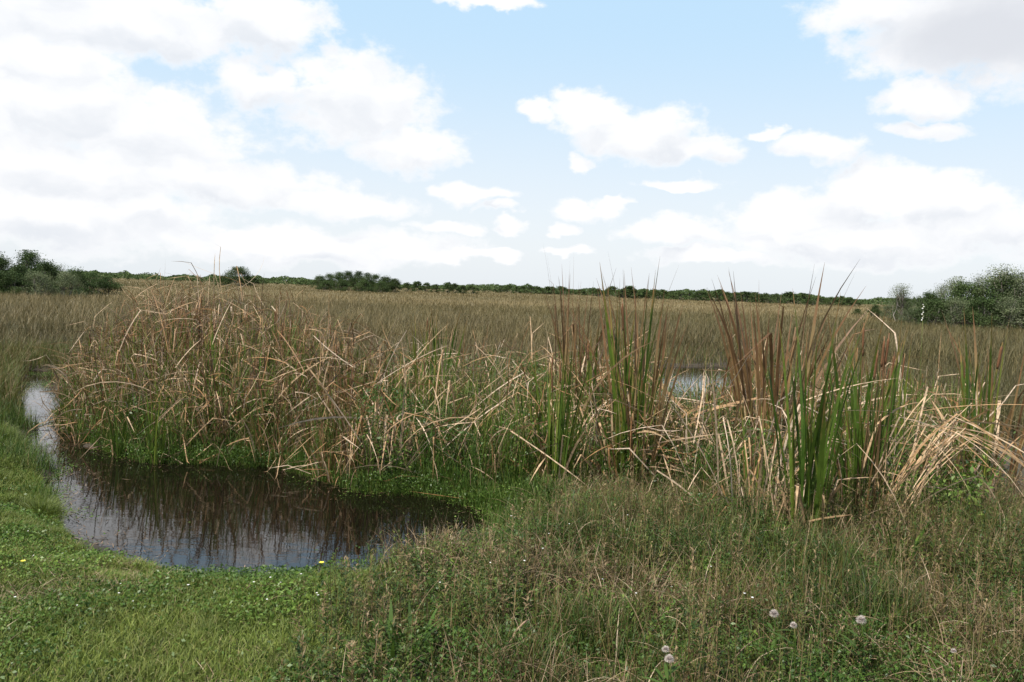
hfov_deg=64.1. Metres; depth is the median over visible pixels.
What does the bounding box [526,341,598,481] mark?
cattail clump
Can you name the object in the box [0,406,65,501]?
shallow water grass
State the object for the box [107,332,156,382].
cattail clump
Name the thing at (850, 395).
cattail clump
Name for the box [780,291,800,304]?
distant tree
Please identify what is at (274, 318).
cattail clump
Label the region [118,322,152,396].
cattail clump
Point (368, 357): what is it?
cattail clump
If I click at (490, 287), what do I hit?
woods
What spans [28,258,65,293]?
broadleaf tree
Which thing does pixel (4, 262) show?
broadleaf tree
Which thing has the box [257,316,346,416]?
cattail clump
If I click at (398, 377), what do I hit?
cattail clump
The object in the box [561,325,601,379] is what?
cattail clump
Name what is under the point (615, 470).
cattail clump
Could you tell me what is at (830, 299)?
distant tree
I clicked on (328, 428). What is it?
cattail clump
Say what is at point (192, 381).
cattail clump
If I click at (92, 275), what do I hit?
broadleaf tree
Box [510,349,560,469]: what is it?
cattail clump
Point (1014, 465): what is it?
cattail clump
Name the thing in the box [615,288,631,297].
distant tree
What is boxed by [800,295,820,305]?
distant tree
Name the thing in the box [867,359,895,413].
cattail clump
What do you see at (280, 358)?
cattail clump
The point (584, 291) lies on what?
distant tree
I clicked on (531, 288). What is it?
distant tree
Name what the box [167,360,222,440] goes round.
cattail clump
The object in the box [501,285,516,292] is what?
distant tree
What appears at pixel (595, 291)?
distant tree
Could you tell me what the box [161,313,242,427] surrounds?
cattail clump
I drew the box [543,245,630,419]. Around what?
cattail clump
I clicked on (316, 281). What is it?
broadleaf tree
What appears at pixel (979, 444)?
cattail clump
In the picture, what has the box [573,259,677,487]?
cattail clump
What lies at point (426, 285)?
distant tree
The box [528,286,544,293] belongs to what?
distant tree
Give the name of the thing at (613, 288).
distant tree
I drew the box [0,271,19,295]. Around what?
broadleaf tree
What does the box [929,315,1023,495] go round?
cattail clump
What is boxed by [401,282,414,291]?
distant tree
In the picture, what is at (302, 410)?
cattail clump
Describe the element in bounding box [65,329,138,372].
cattail clump
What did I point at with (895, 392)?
cattail clump
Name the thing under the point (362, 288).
broadleaf tree
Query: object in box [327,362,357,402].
cattail clump
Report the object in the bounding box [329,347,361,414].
cattail clump
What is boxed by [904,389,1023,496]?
cattail clump
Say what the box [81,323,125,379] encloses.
cattail clump
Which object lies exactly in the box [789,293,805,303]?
distant tree
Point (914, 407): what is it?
cattail clump
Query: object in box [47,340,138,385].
cattail clump
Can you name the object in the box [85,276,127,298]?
broadleaf tree
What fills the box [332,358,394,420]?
cattail clump
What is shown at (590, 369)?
cattail clump
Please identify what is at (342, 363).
cattail clump
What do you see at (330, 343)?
cattail clump
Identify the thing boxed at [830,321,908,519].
cattail clump
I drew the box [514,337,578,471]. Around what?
cattail clump
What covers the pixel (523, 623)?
fallen stick
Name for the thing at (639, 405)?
cattail clump
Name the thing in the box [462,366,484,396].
cattail clump
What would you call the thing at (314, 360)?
cattail clump
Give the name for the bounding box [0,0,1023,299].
sky
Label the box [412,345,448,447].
cattail clump
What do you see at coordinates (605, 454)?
cattail clump
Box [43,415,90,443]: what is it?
cattail clump
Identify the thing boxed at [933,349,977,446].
cattail clump
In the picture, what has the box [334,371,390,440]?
cattail clump
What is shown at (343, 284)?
broadleaf tree
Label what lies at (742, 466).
cattail clump
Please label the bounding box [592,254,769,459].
cattail clump
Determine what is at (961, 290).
broadleaf tree
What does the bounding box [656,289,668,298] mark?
distant tree
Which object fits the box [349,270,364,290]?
broadleaf tree
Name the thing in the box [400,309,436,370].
cattail clump
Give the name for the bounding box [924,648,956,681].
thistle
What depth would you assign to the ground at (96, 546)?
4.81 m
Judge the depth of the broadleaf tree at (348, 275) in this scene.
169.16 m
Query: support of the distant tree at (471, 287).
on the ground at (96, 546)
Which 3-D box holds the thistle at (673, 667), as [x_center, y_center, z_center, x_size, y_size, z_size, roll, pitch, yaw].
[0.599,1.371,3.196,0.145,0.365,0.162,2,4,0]
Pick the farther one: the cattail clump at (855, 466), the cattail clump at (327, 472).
the cattail clump at (327, 472)
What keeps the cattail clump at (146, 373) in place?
on the ground at (96, 546)
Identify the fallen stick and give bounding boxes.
[487,620,527,669]
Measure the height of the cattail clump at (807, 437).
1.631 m
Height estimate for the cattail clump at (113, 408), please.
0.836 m
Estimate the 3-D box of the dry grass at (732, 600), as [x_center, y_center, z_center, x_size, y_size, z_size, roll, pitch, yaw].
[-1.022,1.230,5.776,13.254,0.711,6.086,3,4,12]
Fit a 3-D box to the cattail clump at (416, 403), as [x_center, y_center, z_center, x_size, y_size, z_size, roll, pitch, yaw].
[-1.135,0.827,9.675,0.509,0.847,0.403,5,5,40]
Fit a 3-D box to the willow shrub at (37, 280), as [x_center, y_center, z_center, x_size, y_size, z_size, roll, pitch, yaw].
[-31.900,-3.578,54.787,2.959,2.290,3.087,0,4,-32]
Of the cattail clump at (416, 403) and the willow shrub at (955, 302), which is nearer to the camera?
the cattail clump at (416, 403)
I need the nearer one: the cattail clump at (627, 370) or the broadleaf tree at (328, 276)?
the cattail clump at (627, 370)
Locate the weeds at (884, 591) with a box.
[0,333,1023,681]
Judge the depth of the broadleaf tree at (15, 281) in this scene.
53.69 m
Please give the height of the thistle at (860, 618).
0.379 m
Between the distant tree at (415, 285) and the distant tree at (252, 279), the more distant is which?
the distant tree at (415, 285)
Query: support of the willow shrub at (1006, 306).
on the ground at (96, 546)
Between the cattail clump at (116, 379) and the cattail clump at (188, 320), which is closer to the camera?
the cattail clump at (116, 379)
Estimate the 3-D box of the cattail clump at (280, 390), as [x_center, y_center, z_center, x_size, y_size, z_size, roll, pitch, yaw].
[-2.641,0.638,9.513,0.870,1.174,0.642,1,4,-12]
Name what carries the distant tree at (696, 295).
on the ground at (96, 546)
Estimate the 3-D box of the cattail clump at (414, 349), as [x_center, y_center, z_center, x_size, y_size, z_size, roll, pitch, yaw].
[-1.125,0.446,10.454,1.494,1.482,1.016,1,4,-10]
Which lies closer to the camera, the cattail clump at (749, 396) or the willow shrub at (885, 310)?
the cattail clump at (749, 396)
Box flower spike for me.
[916,304,924,414]
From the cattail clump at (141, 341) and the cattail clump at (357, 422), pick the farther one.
the cattail clump at (141, 341)
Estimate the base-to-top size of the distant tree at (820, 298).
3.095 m
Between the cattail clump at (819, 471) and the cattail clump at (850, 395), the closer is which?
the cattail clump at (819, 471)
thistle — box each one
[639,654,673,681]
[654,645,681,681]
[754,609,792,680]
[770,621,807,681]
[838,615,876,680]
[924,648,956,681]
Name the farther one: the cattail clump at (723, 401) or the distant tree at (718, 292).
the distant tree at (718, 292)
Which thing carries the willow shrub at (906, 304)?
on the ground at (96, 546)
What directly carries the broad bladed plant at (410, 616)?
on the ground at (96, 546)
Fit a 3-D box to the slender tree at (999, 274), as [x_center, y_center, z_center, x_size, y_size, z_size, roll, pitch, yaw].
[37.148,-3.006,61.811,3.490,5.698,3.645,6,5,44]
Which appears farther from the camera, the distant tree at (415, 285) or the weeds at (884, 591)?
the distant tree at (415, 285)
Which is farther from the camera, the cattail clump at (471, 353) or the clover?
the cattail clump at (471, 353)
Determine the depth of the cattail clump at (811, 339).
8.54 m
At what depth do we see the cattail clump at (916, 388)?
10.79 m
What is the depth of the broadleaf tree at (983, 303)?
55.51 m
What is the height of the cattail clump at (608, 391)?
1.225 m
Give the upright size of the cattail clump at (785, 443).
1.103 m
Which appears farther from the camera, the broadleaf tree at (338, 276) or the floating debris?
the broadleaf tree at (338, 276)
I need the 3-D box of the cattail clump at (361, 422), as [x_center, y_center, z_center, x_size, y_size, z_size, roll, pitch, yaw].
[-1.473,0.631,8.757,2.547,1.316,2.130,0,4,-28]
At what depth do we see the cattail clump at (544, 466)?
7.54 m
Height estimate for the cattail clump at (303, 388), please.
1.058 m
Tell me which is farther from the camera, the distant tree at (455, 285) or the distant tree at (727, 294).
the distant tree at (727, 294)
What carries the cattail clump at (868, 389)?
on the ground at (96, 546)
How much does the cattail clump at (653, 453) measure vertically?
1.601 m
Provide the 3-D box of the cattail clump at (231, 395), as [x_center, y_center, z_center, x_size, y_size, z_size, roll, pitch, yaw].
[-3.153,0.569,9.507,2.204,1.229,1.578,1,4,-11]
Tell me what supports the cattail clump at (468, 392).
on the ground at (96, 546)
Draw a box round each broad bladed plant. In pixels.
[349,599,454,674]
[363,602,455,657]
[541,480,589,515]
[697,518,762,564]
[852,515,933,571]
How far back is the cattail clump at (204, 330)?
12.17 m
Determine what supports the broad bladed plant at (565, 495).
on the ground at (96, 546)
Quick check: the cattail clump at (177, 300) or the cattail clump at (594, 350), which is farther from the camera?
the cattail clump at (177, 300)
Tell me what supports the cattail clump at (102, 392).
on the ground at (96, 546)
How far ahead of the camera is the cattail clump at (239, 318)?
13.03 m
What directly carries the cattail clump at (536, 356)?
on the ground at (96, 546)
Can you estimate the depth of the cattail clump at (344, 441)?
8.06 m
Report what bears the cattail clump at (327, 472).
on the ground at (96, 546)
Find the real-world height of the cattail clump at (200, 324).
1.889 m
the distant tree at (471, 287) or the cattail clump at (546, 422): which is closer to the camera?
the cattail clump at (546, 422)
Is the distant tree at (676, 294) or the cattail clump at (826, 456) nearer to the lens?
the cattail clump at (826, 456)
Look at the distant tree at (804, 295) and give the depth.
251.45 m
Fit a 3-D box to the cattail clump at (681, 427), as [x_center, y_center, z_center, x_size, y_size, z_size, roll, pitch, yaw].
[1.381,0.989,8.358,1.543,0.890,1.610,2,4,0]
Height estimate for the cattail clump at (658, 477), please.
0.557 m
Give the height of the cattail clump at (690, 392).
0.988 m
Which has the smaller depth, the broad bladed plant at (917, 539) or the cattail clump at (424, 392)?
the broad bladed plant at (917, 539)
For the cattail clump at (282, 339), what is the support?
on the ground at (96, 546)
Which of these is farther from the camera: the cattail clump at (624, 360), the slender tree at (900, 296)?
the slender tree at (900, 296)
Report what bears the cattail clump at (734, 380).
on the ground at (96, 546)
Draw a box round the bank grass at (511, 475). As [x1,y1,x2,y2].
[35,281,1011,540]
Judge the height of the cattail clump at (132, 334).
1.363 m
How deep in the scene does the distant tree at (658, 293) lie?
240.79 m
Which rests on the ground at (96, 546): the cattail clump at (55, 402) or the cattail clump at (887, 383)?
the cattail clump at (887, 383)
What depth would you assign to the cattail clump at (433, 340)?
11.38 m
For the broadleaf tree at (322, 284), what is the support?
on the ground at (96, 546)
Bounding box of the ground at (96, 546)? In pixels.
[0,276,1023,681]
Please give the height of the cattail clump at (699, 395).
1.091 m
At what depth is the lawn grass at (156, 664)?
3.92 m
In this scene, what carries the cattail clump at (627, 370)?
on the ground at (96, 546)
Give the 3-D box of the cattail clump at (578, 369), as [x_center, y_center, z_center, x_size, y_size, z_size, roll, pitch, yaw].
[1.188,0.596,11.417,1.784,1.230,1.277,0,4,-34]
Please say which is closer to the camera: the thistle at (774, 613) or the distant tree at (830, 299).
the thistle at (774, 613)
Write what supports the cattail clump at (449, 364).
on the ground at (96, 546)
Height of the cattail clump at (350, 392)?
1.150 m
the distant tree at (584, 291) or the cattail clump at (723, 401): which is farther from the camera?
the distant tree at (584, 291)
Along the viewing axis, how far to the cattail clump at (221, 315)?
13.30 m
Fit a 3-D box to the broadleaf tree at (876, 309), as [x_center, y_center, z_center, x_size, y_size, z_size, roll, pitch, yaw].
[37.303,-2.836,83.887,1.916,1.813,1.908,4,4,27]
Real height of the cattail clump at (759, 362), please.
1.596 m
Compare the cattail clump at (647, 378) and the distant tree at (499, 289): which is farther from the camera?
the distant tree at (499, 289)
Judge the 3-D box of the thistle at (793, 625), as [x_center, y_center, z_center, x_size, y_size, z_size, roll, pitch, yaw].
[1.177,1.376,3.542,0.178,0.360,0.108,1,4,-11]
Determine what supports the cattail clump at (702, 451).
on the ground at (96, 546)
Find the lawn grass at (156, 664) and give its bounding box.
[0,420,1016,681]
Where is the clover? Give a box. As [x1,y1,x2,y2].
[0,419,1023,681]
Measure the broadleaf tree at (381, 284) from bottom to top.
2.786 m
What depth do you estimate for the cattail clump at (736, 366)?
8.07 m
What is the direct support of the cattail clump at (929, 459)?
on the ground at (96, 546)
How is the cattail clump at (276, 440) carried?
in the pond
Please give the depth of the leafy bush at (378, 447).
8.05 m
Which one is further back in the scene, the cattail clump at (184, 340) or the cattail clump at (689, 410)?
the cattail clump at (184, 340)
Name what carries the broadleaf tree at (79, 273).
on the ground at (96, 546)
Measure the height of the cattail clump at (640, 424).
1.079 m
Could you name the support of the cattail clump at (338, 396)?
on the ground at (96, 546)
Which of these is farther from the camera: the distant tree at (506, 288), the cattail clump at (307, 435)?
the distant tree at (506, 288)
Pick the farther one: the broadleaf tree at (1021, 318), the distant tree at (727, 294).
the distant tree at (727, 294)
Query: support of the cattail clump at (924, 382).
on the ground at (96, 546)
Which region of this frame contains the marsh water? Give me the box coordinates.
[647,367,733,405]
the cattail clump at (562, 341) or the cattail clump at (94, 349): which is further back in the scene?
the cattail clump at (562, 341)
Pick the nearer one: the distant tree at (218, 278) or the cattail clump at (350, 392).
the cattail clump at (350, 392)
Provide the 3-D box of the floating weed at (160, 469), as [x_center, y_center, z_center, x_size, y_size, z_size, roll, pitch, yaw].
[-5.595,1.106,10.673,3.122,0.040,14.265,-2,5,-45]
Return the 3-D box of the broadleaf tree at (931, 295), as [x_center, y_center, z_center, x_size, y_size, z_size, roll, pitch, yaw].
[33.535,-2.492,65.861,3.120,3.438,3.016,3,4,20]
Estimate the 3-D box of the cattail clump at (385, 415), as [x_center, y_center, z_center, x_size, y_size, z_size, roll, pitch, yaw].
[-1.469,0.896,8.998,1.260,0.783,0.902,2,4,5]
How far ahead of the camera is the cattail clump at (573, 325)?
10.22 m
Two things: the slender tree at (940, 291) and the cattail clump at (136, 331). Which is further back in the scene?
the slender tree at (940, 291)
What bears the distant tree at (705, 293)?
on the ground at (96, 546)
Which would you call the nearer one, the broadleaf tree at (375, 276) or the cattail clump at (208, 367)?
the cattail clump at (208, 367)
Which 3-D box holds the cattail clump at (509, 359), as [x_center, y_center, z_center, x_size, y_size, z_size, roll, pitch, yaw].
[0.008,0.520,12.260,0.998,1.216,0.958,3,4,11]
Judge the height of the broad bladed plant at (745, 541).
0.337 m
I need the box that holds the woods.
[4,269,948,305]
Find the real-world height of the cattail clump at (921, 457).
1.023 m
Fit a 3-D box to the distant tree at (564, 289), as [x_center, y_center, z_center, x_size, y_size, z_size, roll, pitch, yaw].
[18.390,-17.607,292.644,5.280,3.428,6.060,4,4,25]
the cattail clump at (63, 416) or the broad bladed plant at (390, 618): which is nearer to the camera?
the broad bladed plant at (390, 618)
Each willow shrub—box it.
[12,270,59,298]
[45,262,71,293]
[46,270,87,296]
[880,303,900,321]
[895,305,924,327]
[898,295,928,324]
[934,297,977,326]
[937,276,971,322]
[964,275,1000,327]
[977,295,1023,332]
[988,272,1023,326]
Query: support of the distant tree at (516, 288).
on the ground at (96, 546)
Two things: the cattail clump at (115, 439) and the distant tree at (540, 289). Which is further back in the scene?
the distant tree at (540, 289)
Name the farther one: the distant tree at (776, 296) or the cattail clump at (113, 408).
the distant tree at (776, 296)
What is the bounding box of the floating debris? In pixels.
[21,372,489,570]
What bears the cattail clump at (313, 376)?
on the ground at (96, 546)
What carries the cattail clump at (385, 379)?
on the ground at (96, 546)
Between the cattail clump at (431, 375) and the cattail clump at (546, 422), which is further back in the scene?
the cattail clump at (431, 375)
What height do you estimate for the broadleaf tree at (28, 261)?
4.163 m
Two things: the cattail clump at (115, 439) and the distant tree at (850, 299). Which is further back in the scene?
the distant tree at (850, 299)
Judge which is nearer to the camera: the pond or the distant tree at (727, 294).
the pond
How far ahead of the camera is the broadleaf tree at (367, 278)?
164.21 m
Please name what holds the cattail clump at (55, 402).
in the pond
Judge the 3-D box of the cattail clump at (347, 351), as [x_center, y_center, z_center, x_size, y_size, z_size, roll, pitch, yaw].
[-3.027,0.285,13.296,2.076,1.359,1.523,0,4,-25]
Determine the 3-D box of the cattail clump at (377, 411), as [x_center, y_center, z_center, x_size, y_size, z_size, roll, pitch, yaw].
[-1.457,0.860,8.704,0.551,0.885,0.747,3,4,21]
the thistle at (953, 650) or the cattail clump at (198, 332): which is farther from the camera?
the cattail clump at (198, 332)
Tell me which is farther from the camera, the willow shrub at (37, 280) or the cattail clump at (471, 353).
the willow shrub at (37, 280)
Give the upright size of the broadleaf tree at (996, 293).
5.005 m
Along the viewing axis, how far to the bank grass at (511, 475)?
8.75 m
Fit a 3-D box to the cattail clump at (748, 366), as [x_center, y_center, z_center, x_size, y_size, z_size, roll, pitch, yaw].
[2.661,0.302,8.722,2.765,2.262,1.414,5,5,41]
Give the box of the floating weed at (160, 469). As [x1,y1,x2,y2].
[19,369,496,570]
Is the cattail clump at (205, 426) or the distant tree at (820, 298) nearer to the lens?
the cattail clump at (205, 426)
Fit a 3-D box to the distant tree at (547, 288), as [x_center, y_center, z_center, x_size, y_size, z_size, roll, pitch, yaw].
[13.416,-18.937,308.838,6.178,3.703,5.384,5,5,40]
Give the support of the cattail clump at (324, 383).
on the ground at (96, 546)
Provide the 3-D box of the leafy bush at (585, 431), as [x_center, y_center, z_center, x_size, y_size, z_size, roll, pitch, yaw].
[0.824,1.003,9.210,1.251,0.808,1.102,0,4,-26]
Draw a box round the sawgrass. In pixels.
[0,278,1023,442]
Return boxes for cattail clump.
[37,374,78,426]
[40,392,88,430]
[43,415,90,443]
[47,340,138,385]
[50,396,83,431]
[54,353,188,423]
[56,351,132,436]
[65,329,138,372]
[66,364,94,415]
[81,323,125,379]
[83,370,136,434]
[86,287,196,393]
[86,336,179,398]
[92,308,135,348]
[93,319,158,365]
[100,387,135,457]
[106,350,129,413]
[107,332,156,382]
[110,339,233,423]
[111,298,147,339]
[112,321,174,398]
[114,337,175,407]
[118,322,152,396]
[122,314,168,372]
[125,274,206,340]
[127,305,156,358]
[136,333,244,439]
[145,380,182,463]
[147,306,183,399]
[148,309,235,398]
[149,297,239,351]
[151,329,214,409]
[151,374,253,462]
[155,292,226,396]
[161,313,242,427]
[164,294,247,349]
[166,305,203,372]
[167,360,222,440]
[169,283,239,375]
[171,341,333,444]
[173,291,210,337]
[181,303,228,371]
[182,288,250,368]
[183,327,258,394]
[186,300,273,419]
[222,293,248,366]
[225,304,316,398]
[226,367,307,464]
[231,386,342,457]
[242,294,290,347]
[248,347,308,436]
[249,312,298,397]
[249,330,335,422]
[250,403,301,478]
[252,304,290,382]
[252,383,346,433]
[253,311,322,410]
[255,300,362,385]
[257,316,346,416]
[257,353,346,416]
[258,316,312,382]
[265,344,492,474]
[277,379,370,450]
[283,390,349,447]
[285,399,333,472]
[295,421,380,484]
[297,352,346,416]
[299,410,345,479]
[302,331,325,392]
[305,323,373,377]
[305,402,354,458]
[320,327,369,407]
[321,362,372,442]
[323,321,347,385]
[325,325,389,384]
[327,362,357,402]
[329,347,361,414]
[330,355,385,433]
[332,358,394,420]
[332,405,384,473]
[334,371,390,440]
[334,404,461,475]
[336,391,419,453]
[339,386,397,449]
[340,400,368,464]
[347,346,416,433]
[355,331,399,388]
[380,345,428,415]
[391,324,465,411]
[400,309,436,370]
[402,380,427,430]
[409,346,466,380]
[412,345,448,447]
[416,307,467,398]
[426,318,447,408]
[430,308,464,365]
[445,370,519,416]
[455,340,556,410]
[457,329,498,380]
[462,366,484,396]
[468,364,483,415]
[482,339,515,402]
[486,389,522,473]
[486,393,580,439]
[487,401,599,476]
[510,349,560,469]
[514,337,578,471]
[516,337,561,371]
[520,290,707,485]
[520,433,572,477]
[521,367,549,420]
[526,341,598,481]
[529,346,590,484]
[533,346,620,405]
[540,322,583,379]
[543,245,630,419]
[545,270,631,409]
[552,318,622,453]
[558,379,706,489]
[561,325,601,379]
[567,278,728,485]
[571,354,688,433]
[572,366,711,488]
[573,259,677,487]
[573,318,610,380]
[581,400,721,480]
[586,333,709,495]
[591,420,626,490]
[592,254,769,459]
[596,369,656,451]
[606,340,673,420]
[608,356,731,462]
[613,379,788,492]
[634,269,914,457]
[638,451,686,496]
[646,355,851,533]
[649,371,760,433]
[666,368,722,409]
[666,380,767,426]
[691,371,729,420]
[700,376,804,510]
[701,371,770,455]
[707,261,867,453]
[708,310,862,482]
[711,349,759,437]
[713,263,899,458]
[714,420,833,505]
[723,378,945,539]
[734,326,788,388]
[744,310,870,520]
[753,353,827,418]
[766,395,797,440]
[772,326,876,533]
[774,293,875,537]
[775,312,904,512]
[777,357,936,441]
[814,346,865,390]
[822,391,1011,481]
[826,323,883,524]
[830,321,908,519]
[833,386,1023,527]
[860,328,920,502]
[863,338,921,500]
[863,354,915,418]
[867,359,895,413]
[890,403,1023,493]
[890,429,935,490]
[897,385,939,427]
[898,374,955,406]
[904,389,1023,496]
[908,364,927,417]
[910,306,1023,486]
[920,408,980,502]
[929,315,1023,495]
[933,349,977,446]
[957,328,997,463]
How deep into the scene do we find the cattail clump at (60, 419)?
10.28 m
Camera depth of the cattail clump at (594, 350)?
12.45 m
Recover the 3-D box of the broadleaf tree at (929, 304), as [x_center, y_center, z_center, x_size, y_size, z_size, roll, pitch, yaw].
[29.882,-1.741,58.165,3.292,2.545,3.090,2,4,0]
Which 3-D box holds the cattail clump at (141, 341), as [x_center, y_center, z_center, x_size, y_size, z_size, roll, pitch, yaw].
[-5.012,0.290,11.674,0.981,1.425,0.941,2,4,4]
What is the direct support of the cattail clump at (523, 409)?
on the ground at (96, 546)
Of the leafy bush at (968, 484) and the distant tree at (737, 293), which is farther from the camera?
the distant tree at (737, 293)
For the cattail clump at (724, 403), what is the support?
on the ground at (96, 546)
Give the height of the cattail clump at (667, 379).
2.079 m
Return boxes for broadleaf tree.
[0,255,27,288]
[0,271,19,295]
[0,271,33,298]
[4,265,40,294]
[10,249,48,291]
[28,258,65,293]
[53,266,97,295]
[66,272,105,293]
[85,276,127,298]
[219,266,256,286]
[310,274,327,289]
[317,280,333,290]
[324,273,338,290]
[330,272,348,290]
[334,280,351,292]
[343,271,353,289]
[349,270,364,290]
[350,279,373,292]
[360,272,375,291]
[369,273,379,291]
[372,281,391,293]
[376,275,396,292]
[389,278,402,292]
[852,309,863,316]
[866,304,883,319]
[887,297,914,321]
[908,289,941,324]
[909,299,954,327]
[941,281,985,325]
[954,296,1015,329]
[975,273,1022,329]
[1002,297,1023,329]
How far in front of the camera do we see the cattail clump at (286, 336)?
11.37 m
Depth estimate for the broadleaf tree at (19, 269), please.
57.73 m
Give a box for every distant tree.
[214,276,230,284]
[242,277,261,286]
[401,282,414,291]
[409,281,424,291]
[422,282,429,291]
[429,284,440,291]
[441,282,454,292]
[449,283,461,292]
[455,285,466,293]
[463,285,478,293]
[497,285,508,292]
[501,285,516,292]
[511,286,521,293]
[522,286,539,294]
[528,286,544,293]
[541,286,554,294]
[556,287,570,295]
[579,289,586,295]
[590,288,605,295]
[607,286,618,296]
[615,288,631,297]
[617,285,643,297]
[623,289,638,298]
[650,290,665,299]
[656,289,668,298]
[667,290,677,299]
[667,291,689,300]
[691,290,706,300]
[691,291,712,300]
[707,289,726,301]
[723,291,734,301]
[730,292,742,301]
[736,291,754,302]
[748,292,763,303]
[758,292,776,303]
[764,293,787,303]
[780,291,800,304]
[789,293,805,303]
[795,293,810,303]
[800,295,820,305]
[809,297,822,304]
[823,297,838,304]
[836,296,846,304]
[842,297,855,305]
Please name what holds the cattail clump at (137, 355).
on the ground at (96, 546)
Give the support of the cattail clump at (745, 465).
on the ground at (96, 546)
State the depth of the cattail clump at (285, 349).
10.75 m
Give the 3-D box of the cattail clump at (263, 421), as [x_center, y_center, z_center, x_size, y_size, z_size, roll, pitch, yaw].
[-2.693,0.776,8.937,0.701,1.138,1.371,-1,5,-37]
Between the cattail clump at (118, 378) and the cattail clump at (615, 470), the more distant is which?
the cattail clump at (118, 378)
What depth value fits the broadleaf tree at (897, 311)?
71.70 m
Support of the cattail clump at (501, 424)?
on the ground at (96, 546)
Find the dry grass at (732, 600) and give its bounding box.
[0,469,1023,681]
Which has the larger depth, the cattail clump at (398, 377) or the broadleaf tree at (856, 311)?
the broadleaf tree at (856, 311)
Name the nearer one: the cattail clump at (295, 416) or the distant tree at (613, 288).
the cattail clump at (295, 416)
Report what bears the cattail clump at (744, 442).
on the ground at (96, 546)
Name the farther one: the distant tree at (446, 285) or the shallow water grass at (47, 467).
the distant tree at (446, 285)
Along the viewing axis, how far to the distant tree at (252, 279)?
189.32 m
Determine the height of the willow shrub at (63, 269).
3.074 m
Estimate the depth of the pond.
7.07 m
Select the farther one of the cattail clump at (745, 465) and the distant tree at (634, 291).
the distant tree at (634, 291)
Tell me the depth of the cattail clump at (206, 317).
13.29 m
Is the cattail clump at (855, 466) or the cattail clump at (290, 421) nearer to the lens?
the cattail clump at (855, 466)
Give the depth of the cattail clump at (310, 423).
8.96 m
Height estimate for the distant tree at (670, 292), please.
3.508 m
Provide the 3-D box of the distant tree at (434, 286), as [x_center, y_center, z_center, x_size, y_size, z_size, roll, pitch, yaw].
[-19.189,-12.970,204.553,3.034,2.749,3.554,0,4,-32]
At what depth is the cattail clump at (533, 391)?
10.37 m
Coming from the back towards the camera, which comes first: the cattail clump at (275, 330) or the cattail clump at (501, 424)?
the cattail clump at (275, 330)
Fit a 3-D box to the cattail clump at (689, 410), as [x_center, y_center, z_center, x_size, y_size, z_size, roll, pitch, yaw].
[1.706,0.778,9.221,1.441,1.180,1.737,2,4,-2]
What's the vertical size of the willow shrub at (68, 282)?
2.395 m
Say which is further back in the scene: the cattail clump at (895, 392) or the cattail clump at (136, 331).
the cattail clump at (136, 331)
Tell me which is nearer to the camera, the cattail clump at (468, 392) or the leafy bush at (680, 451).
the leafy bush at (680, 451)
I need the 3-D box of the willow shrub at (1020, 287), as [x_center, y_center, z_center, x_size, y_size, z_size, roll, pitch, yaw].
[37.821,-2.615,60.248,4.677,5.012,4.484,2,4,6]
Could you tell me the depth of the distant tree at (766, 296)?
232.83 m
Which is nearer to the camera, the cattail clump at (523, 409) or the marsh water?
the cattail clump at (523, 409)
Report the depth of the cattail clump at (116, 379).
10.20 m
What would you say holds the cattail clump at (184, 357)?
on the ground at (96, 546)
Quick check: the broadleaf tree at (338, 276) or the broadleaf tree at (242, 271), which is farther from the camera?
the broadleaf tree at (242, 271)
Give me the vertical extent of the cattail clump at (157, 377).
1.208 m
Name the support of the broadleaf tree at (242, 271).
on the ground at (96, 546)
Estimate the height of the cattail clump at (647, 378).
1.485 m
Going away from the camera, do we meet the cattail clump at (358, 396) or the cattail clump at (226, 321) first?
the cattail clump at (358, 396)
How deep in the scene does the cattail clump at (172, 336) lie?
10.86 m
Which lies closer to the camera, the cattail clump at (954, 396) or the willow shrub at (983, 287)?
the cattail clump at (954, 396)
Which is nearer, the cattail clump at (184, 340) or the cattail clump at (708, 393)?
the cattail clump at (708, 393)
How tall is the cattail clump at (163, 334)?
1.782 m
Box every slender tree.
[886,283,913,321]
[932,283,950,318]
[970,274,989,293]
[974,263,1023,325]
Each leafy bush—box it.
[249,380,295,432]
[338,408,426,480]
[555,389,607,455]
[657,431,730,476]
[878,441,1010,522]
[962,431,1023,480]
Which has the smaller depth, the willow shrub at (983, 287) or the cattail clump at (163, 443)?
the cattail clump at (163, 443)
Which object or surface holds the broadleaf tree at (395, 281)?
on the ground at (96, 546)
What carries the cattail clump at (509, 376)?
on the ground at (96, 546)
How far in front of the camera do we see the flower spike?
11.01 m
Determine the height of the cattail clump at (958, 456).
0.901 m
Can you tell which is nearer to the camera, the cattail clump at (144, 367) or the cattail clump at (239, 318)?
the cattail clump at (144, 367)
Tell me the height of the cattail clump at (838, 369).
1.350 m
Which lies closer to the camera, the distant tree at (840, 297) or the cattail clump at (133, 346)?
the cattail clump at (133, 346)
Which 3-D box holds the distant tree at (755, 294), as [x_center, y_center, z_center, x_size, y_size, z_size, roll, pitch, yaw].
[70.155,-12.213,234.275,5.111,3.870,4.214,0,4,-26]
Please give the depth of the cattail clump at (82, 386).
10.48 m
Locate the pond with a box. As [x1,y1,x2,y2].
[17,370,499,575]

